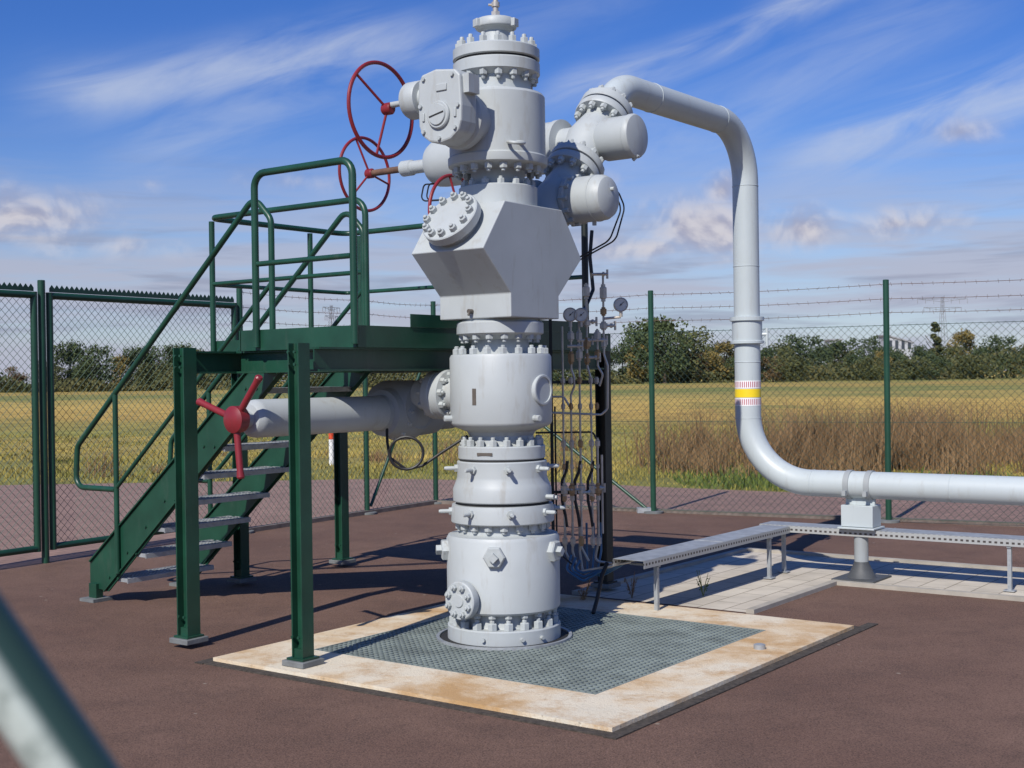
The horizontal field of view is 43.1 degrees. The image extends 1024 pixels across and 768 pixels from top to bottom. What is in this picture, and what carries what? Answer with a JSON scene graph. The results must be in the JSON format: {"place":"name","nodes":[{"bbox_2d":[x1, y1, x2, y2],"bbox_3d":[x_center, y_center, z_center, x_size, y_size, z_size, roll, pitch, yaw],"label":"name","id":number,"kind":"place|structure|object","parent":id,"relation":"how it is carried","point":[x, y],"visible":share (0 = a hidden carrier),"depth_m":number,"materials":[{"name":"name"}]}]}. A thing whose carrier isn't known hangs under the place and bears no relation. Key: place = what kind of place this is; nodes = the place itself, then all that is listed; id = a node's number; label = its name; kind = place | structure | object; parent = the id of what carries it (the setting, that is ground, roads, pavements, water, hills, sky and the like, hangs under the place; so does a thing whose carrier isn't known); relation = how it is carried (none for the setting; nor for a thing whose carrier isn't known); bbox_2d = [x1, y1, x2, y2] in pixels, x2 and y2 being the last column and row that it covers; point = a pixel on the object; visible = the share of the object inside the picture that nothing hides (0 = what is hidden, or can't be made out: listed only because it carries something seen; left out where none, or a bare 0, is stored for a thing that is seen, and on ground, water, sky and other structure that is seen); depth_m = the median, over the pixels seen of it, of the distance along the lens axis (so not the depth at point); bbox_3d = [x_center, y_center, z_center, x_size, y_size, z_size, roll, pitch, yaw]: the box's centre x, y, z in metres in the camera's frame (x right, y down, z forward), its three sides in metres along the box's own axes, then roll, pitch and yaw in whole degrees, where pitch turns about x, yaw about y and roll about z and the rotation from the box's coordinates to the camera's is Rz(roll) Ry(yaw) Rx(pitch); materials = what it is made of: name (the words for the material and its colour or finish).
{"place":"outdoors","nodes":[
{"label":"outdoors","id":0,"kind":"place"},
{"bbox_2d":[0,504,1023,767],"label":"asphalt yard","id":1,"kind":"structure","parent":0,"point":[920,680],"depth_m":7.10,"materials":[{"name":"brown asphalt"}]},
{"bbox_2d":[37,280,49,562],"bbox_3d":[-4.296,0.348,11.882,0.068,2.600,0.068,-1,0,0],"label":"gate post","id":2,"kind":"object","parent":1,"relation":"on","point":[43,420],"visible":1,"depth_m":11.85,"materials":[{"name":"green metal"}]},
{"bbox_2d":[0,282,40,556],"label":"gate","id":3,"kind":"structure","parent":2,"relation":"attached to","point":[9,290],"depth_m":11.78,"materials":[{"name":"green metal"}]},
{"bbox_2d":[46,285,236,549],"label":"gate","id":4,"kind":"structure","parent":2,"relation":"attached to","point":[115,296],"depth_m":12.40,"materials":[{"name":"green metal"}]},
{"bbox_2d":[0,593,120,767],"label":"guard rail","id":5,"kind":"object","parent":1,"relation":"on","point":[44,722],"depth_m":0.61,"materials":[{"name":"metal"}]},
{"bbox_2d":[73,200,370,602],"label":"staircase","id":6,"kind":"structure","parent":1,"relation":"on","point":[126,541],"depth_m":9.51,"materials":[{"name":"green metal"}]},
{"bbox_2d":[169,157,620,668],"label":"work platform","id":7,"kind":"structure","parent":1,"relation":"on","point":[422,343],"depth_m":8.05,"materials":[{"name":"green paint"}]},
{"bbox_2d":[213,594,853,731],"bbox_3d":[0.217,1.586,7.937,2.750,0.028,2.900,-1,0,37],"label":"concrete pad","id":8,"kind":"object","parent":1,"relation":"on","point":[623,705],"visible":0.77,"depth_m":7.12,"materials":[{"name":"beige concrete"}]},
{"bbox_2d":[314,607,764,694],"bbox_3d":[0.205,1.581,7.971,2.021,0.039,1.991,-1,0,37],"label":"steel grating","id":9,"kind":"object","parent":8,"relation":"on","point":[589,652],"visible":0.67,"depth_m":7.69,"materials":[{"name":"grey metal"}]},
{"bbox_2d":[196,0,647,646],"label":"wellhead","id":10,"kind":"object","parent":9,"relation":"on","point":[496,254],"visible":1,"depth_m":7.86,"materials":[{"name":"grey paint"}]},
{"bbox_2d":[536,230,630,613],"bbox_3d":[0.645,0.212,9.263,0.618,2.742,0.930,-1,0,31],"label":"instrument rack","id":11,"kind":"object","parent":9,"relation":"on","point":[580,315],"visible":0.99,"depth_m":9.04,"materials":[{"name":"silver metal"}]},
{"bbox_2d":[578,579,590,599],"bbox_3d":[0.525,1.482,9.358,0.109,0.206,0.085,-1,0,0],"label":"weed plant","id":12,"kind":"object","parent":8,"relation":"on","point":[583,593],"visible":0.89,"depth_m":9.35,"materials":[{"name":"green plant"}]},
{"bbox_2d":[754,643,765,649],"bbox_3d":[1.455,1.541,7.618,0.070,0.031,0.070,-1,0,0],"label":"survey bolt","id":13,"kind":"object","parent":8,"relation":"on","point":[759,646],"visible":1,"depth_m":7.59,"materials":[{"name":"metal"}]},
{"bbox_2d":[194,623,877,739],"bbox_3d":[0.265,1.595,8.001,2.890,0.008,3.220,-1,0,37],"label":"drain strip","id":14,"kind":"object","parent":1,"relation":"on","point":[662,715],"visible":0.68,"depth_m":6.69,"materials":[{"name":"grey concrete"}]},
{"bbox_2d":[236,278,1023,533],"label":"chain link fence","id":15,"kind":"object","parent":1,"relation":"on","point":[652,509],"visible":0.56,"depth_m":14.86,"materials":[{"name":"green metal"}]},
{"bbox_2d":[249,500,1023,531],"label":"kerb","id":16,"kind":"structure","parent":1,"relation":"on","point":[420,504],"depth_m":14.93,"materials":[{"name":"concrete"}]},
{"bbox_2d":[0,371,1023,491],"bbox_3d":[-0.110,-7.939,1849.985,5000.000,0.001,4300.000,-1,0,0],"label":"ground","id":17,"kind":"structure","parent":0,"point":[711,394],"depth_m":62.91,"materials":[{"name":"yellow plant"}]},
{"bbox_2d":[4,366,28,381],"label":"tree","id":18,"kind":"object","parent":17,"relation":"on","point":[17,376],"visible":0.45,"depth_m":278.43,"materials":[{"name":"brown plant"}]},
{"bbox_2d":[28,363,57,381],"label":"tree","id":19,"kind":"object","parent":17,"relation":"on","point":[46,368],"visible":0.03,"depth_m":259.27,"materials":[{"name":"green plant"}]},
{"bbox_2d":[46,363,66,379],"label":"tree","id":20,"kind":"object","parent":17,"relation":"on","point":[58,372],"visible":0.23,"depth_m":274.47,"materials":[{"name":"green plant"}]},
{"bbox_2d":[54,339,92,378],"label":"tree","id":21,"kind":"object","parent":17,"relation":"on","point":[63,351],"visible":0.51,"depth_m":276.34,"materials":[{"name":"green plant"}]},
{"bbox_2d":[60,362,93,379],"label":"tree","id":22,"kind":"object","parent":17,"relation":"on","point":[68,369],"visible":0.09,"depth_m":274.88,"materials":[{"name":"green plant"}]},
{"bbox_2d":[66,344,119,390],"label":"tree","id":23,"kind":"object","parent":17,"relation":"on","point":[96,370],"visible":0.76,"depth_m":256.03,"materials":[{"name":"green plant"}]},
{"bbox_2d":[111,354,132,383],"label":"tree","id":24,"kind":"object","parent":17,"relation":"on","point":[122,362],"visible":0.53,"depth_m":275.95,"materials":[{"name":"green plant"}]},
{"bbox_2d":[122,345,160,380],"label":"tree","id":25,"kind":"object","parent":17,"relation":"on","point":[134,354],"visible":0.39,"depth_m":279.03,"materials":[{"name":"green plant"}]},
{"bbox_2d":[131,361,171,390],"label":"tree","id":26,"kind":"object","parent":17,"relation":"on","point":[148,373],"visible":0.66,"depth_m":250.35,"materials":[{"name":"green plant"}]},
{"bbox_2d":[144,345,175,370],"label":"tree","id":27,"kind":"object","parent":17,"relation":"on","point":[167,351],"visible":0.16,"depth_m":287.63,"materials":[{"name":"green plant"}]},
{"bbox_2d":[166,342,196,361],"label":"tree","id":28,"kind":"object","parent":17,"relation":"on","point":[183,346],"visible":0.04,"depth_m":305.31,"materials":[{"name":"green plant"}]},
{"bbox_2d":[310,373,329,386],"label":"tree","id":29,"kind":"object","parent":17,"relation":"on","point":[318,379],"visible":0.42,"depth_m":231.41,"materials":[{"name":"green plant"}]},
{"bbox_2d":[322,305,339,325],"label":"electricity pylon","id":30,"kind":"object","parent":17,"relation":"on","point":[331,315],"visible":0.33,"depth_m":699.41,"materials":[{"name":"metal"}]},
{"bbox_2d":[329,433,333,464],"bbox_3d":[-3.483,1.249,25.007,0.104,0.640,0.104,-1,0,0],"label":"marker post","id":31,"kind":"object","parent":17,"relation":"on","point":[331,447],"visible":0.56,"depth_m":24.96,"materials":[{"name":"white plastic"}]},
{"bbox_2d":[0,344,1023,392],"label":"undergrowth","id":32,"kind":"object","parent":17,"relation":"on","point":[819,367],"visible":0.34,"depth_m":258.44,"materials":[{"name":"green plant"}]},
{"bbox_2d":[82,391,1023,478],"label":"dry weeds","id":33,"kind":"object","parent":17,"relation":"on","point":[811,445],"visible":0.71,"depth_m":22.41,"materials":[{"name":"beige plant"}]},
{"bbox_2d":[553,370,567,384],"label":"tree","id":34,"kind":"object","parent":17,"relation":"on","point":[557,376],"visible":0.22,"depth_m":246.10,"materials":[{"name":"green plant"}]},
{"bbox_2d":[585,352,622,378],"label":"tree","id":35,"kind":"object","parent":17,"relation":"on","point":[613,358],"visible":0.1,"depth_m":262.18,"materials":[{"name":"green plant"}]},
{"bbox_2d":[611,344,635,376],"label":"tree","id":36,"kind":"object","parent":17,"relation":"on","point":[619,355],"visible":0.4,"depth_m":266.96,"materials":[{"name":"green plant"}]},
{"bbox_2d":[623,343,647,383],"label":"tree","id":37,"kind":"object","parent":17,"relation":"on","point":[634,368],"visible":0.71,"depth_m":256.67,"materials":[{"name":"green plant"}]},
{"bbox_2d":[617,318,672,367],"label":"tree","id":38,"kind":"object","parent":17,"relation":"on","point":[629,331],"visible":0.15,"depth_m":287.20,"materials":[{"name":"green plant"}]},
{"bbox_2d":[617,314,697,383],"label":"tree","id":39,"kind":"object","parent":17,"relation":"on","point":[664,353],"visible":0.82,"depth_m":254.19,"materials":[{"name":"green plant"}]},
{"bbox_2d":[661,326,721,382],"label":"tree","id":40,"kind":"object","parent":17,"relation":"on","point":[695,350],"visible":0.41,"depth_m":266.65,"materials":[{"name":"green plant"}]},
{"bbox_2d":[686,352,711,382],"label":"tree","id":41,"kind":"object","parent":17,"relation":"on","point":[701,363],"visible":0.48,"depth_m":264.71,"materials":[{"name":"green plant"}]},
{"bbox_2d":[696,340,724,380],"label":"tree","id":42,"kind":"object","parent":17,"relation":"on","point":[707,344],"visible":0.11,"depth_m":299.44,"materials":[{"name":"green plant"}]},
{"bbox_2d":[703,339,733,380],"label":"tree","id":43,"kind":"object","parent":17,"relation":"on","point":[720,350],"visible":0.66,"depth_m":262.52,"materials":[{"name":"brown plant"}]},
{"bbox_2d":[722,356,734,378],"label":"tree","id":44,"kind":"object","parent":17,"relation":"on","point":[730,361],"visible":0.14,"depth_m":255.75,"materials":[{"name":"green plant"}]},
{"bbox_2d":[760,346,777,381],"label":"tree","id":45,"kind":"object","parent":17,"relation":"on","point":[766,352],"visible":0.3,"depth_m":257.58,"materials":[{"name":"green plant"}]},
{"bbox_2d":[761,356,787,381],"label":"tree","id":46,"kind":"object","parent":17,"relation":"on","point":[772,373],"visible":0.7,"depth_m":249.82,"materials":[{"name":"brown plant"}]},
{"bbox_2d":[769,342,796,380],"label":"tree","id":47,"kind":"object","parent":17,"relation":"on","point":[785,351],"visible":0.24,"depth_m":270.91,"materials":[{"name":"green plant"}]},
{"bbox_2d":[766,354,816,381],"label":"tree","id":48,"kind":"object","parent":17,"relation":"on","point":[789,373],"visible":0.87,"depth_m":244.73,"materials":[{"name":"green plant"}]},
{"bbox_2d":[768,333,833,372],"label":"tree","id":49,"kind":"object","parent":17,"relation":"on","point":[800,352],"visible":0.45,"depth_m":279.62,"materials":[{"name":"green plant"}]},
{"bbox_2d":[807,345,833,372],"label":"tree","id":50,"kind":"object","parent":17,"relation":"on","point":[820,351],"visible":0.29,"depth_m":293.36,"materials":[{"name":"green plant"}]},
{"bbox_2d":[814,339,850,379],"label":"tree","id":51,"kind":"object","parent":17,"relation":"on","point":[838,343],"visible":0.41,"depth_m":297.96,"materials":[{"name":"green plant"}]},
{"bbox_2d":[656,463,1021,491],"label":"green herbs","id":52,"kind":"object","parent":17,"relation":"on","point":[752,483],"visible":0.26,"depth_m":19.35,"materials":[{"name":"green plant"}]},
{"bbox_2d":[831,348,854,375],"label":"tree","id":53,"kind":"object","parent":17,"relation":"on","point":[843,354],"visible":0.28,"depth_m":297.43,"materials":[{"name":"green plant"}]},
{"bbox_2d":[842,354,872,377],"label":"tree","id":54,"kind":"object","parent":17,"relation":"on","point":[852,358],"visible":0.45,"depth_m":267.75,"materials":[{"name":"green plant"}]},
{"bbox_2d":[846,335,882,358],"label":"tree","id":55,"kind":"object","parent":17,"relation":"on","point":[872,348],"visible":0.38,"depth_m":301.23,"materials":[{"name":"green plant"}]},
{"bbox_2d":[854,355,883,380],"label":"tree","id":56,"kind":"object","parent":17,"relation":"on","point":[866,366],"visible":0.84,"depth_m":250.43,"materials":[{"name":"green plant"}]},
{"bbox_2d":[873,350,892,378],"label":"tree","id":57,"kind":"object","parent":17,"relation":"on","point":[879,353],"visible":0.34,"depth_m":266.34,"materials":[{"name":"green plant"}]},
{"bbox_2d":[879,347,907,371],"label":"tree","id":58,"kind":"object","parent":17,"relation":"on","point":[896,354],"visible":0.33,"depth_m":272.43,"materials":[{"name":"green plant"}]},
{"bbox_2d":[890,356,940,379],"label":"tree","id":59,"kind":"object","parent":17,"relation":"on","point":[915,375],"visible":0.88,"depth_m":245.10,"materials":[{"name":"green plant"}]},
{"bbox_2d":[908,344,934,369],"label":"tree","id":60,"kind":"object","parent":17,"relation":"on","point":[919,352],"visible":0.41,"depth_m":275.31,"materials":[{"name":"green plant"}]},
{"bbox_2d":[925,322,943,357],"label":"tree","id":61,"kind":"object","parent":17,"relation":"on","point":[936,339],"visible":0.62,"depth_m":286.63,"materials":[{"name":"green plant"}]},
{"bbox_2d":[922,353,952,379],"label":"tree","id":62,"kind":"object","parent":17,"relation":"on","point":[935,358],"visible":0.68,"depth_m":250.51,"materials":[{"name":"green plant"}]},
{"bbox_2d":[917,296,967,345],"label":"electricity pylon","id":63,"kind":"object","parent":17,"relation":"on","point":[941,309],"visible":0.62,"depth_m":699.41,"materials":[{"name":"metal"}]},
{"bbox_2d":[937,343,967,377],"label":"tree","id":64,"kind":"object","parent":17,"relation":"on","point":[950,352],"visible":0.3,"depth_m":291.93,"materials":[{"name":"green plant"}]},
{"bbox_2d":[946,328,979,356],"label":"tree","id":65,"kind":"object","parent":17,"relation":"on","point":[968,341],"visible":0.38,"depth_m":309.10,"materials":[{"name":"green plant"}]},
{"bbox_2d":[945,354,993,378],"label":"tree","id":66,"kind":"object","parent":17,"relation":"on","point":[972,365],"visible":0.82,"depth_m":255.06,"materials":[{"name":"green plant"}]},
{"bbox_2d":[965,345,998,375],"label":"tree","id":67,"kind":"object","parent":17,"relation":"on","point":[978,352],"visible":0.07,"depth_m":302.22,"materials":[{"name":"green plant"}]},
{"bbox_2d":[973,334,1019,377],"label":"tree","id":68,"kind":"object","parent":17,"relation":"on","point":[996,339],"visible":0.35,"depth_m":285.95,"materials":[{"name":"green plant"}]},
{"bbox_2d":[1003,354,1023,377],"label":"tree","id":69,"kind":"object","parent":17,"relation":"on","point":[1017,363],"visible":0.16,"depth_m":270.01,"materials":[{"name":"green plant"}]},
{"bbox_2d":[0,479,1023,568],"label":"paved apron","id":70,"kind":"object","parent":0,"point":[771,501],"visible":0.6,"depth_m":16.68,"materials":[{"name":"grey concrete"}]},
{"bbox_2d":[0,0,1023,383],"label":"sky","id":71,"kind":"structure","parent":0,"point":[886,136],"materials":[{"name":"blue"}]},
{"bbox_2d":[581,551,1023,611],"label":"paved path","id":72,"kind":"structure","parent":0,"point":[737,582],"depth_m":10.26,"materials":[{"name":"grey concrete"}]},
{"bbox_2d":[624,572,636,597],"bbox_3d":[0.874,1.474,9.522,0.106,0.209,0.136,-1,0,0],"label":"weed plant","id":73,"kind":"object","parent":72,"relation":"on","point":[633,586],"visible":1,"depth_m":9.53,"materials":[{"name":"green plant"}]},
{"bbox_2d":[613,525,789,610],"bbox_3d":[1.482,1.369,9.723,0.248,0.390,2.320,-1,0,37],"label":"cable tray","id":74,"kind":"object","parent":72,"relation":"on","point":[657,558],"visible":0.98,"depth_m":9.50,"materials":[{"name":"metal"}]},
{"bbox_2d":[696,572,709,595],"bbox_3d":[1.411,1.468,9.568,0.110,0.206,0.120,-1,0,0],"label":"weed plant","id":75,"kind":"object","parent":72,"relation":"on","point":[705,588],"visible":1,"depth_m":9.56,"materials":[{"name":"green plant"}]},
{"bbox_2d":[572,547,1023,613],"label":"path edging","id":76,"kind":"object","parent":72,"relation":"on","point":[788,598],"visible":0.9,"depth_m":9.98,"materials":[{"name":"concrete"}]},
{"bbox_2d":[831,470,891,582],"bbox_3d":[2.772,1.116,10.294,0.340,0.864,0.400,-1,0,37],"label":"pipe support","id":77,"kind":"object","parent":72,"relation":"on","point":[861,513],"visible":0.83,"depth_m":10.24,"materials":[{"name":"grey paint"}]},
{"bbox_2d":[581,75,1023,505],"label":"gas pipeline","id":78,"kind":"object","parent":77,"relation":"on","point":[627,93],"visible":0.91,"depth_m":10.53,"materials":[{"name":"paint"}]},
{"bbox_2d":[759,521,1023,591],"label":"cable tray","id":79,"kind":"object","parent":72,"relation":"on","point":[1009,542],"visible":0.9,"depth_m":10.01,"materials":[{"name":"metal"}]},
{"bbox_2d":[824,339,842,363],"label":"apartment building","id":80,"kind":"structure","parent":0,"point":[827,340],"depth_m":514.97,"materials":[{"name":"grey concrete"}]},
{"bbox_2d":[877,335,912,359],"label":"building","id":81,"kind":"structure","parent":0,"point":[903,343],"depth_m":513.93,"materials":[{"name":"white glass"}]},
{"bbox_2d":[901,340,904,348],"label":"window","id":82,"kind":"structure","parent":81,"relation":"in","point":[902,342],"depth_m":513.84,"materials":[{"name":"grey glass"}]}
]}

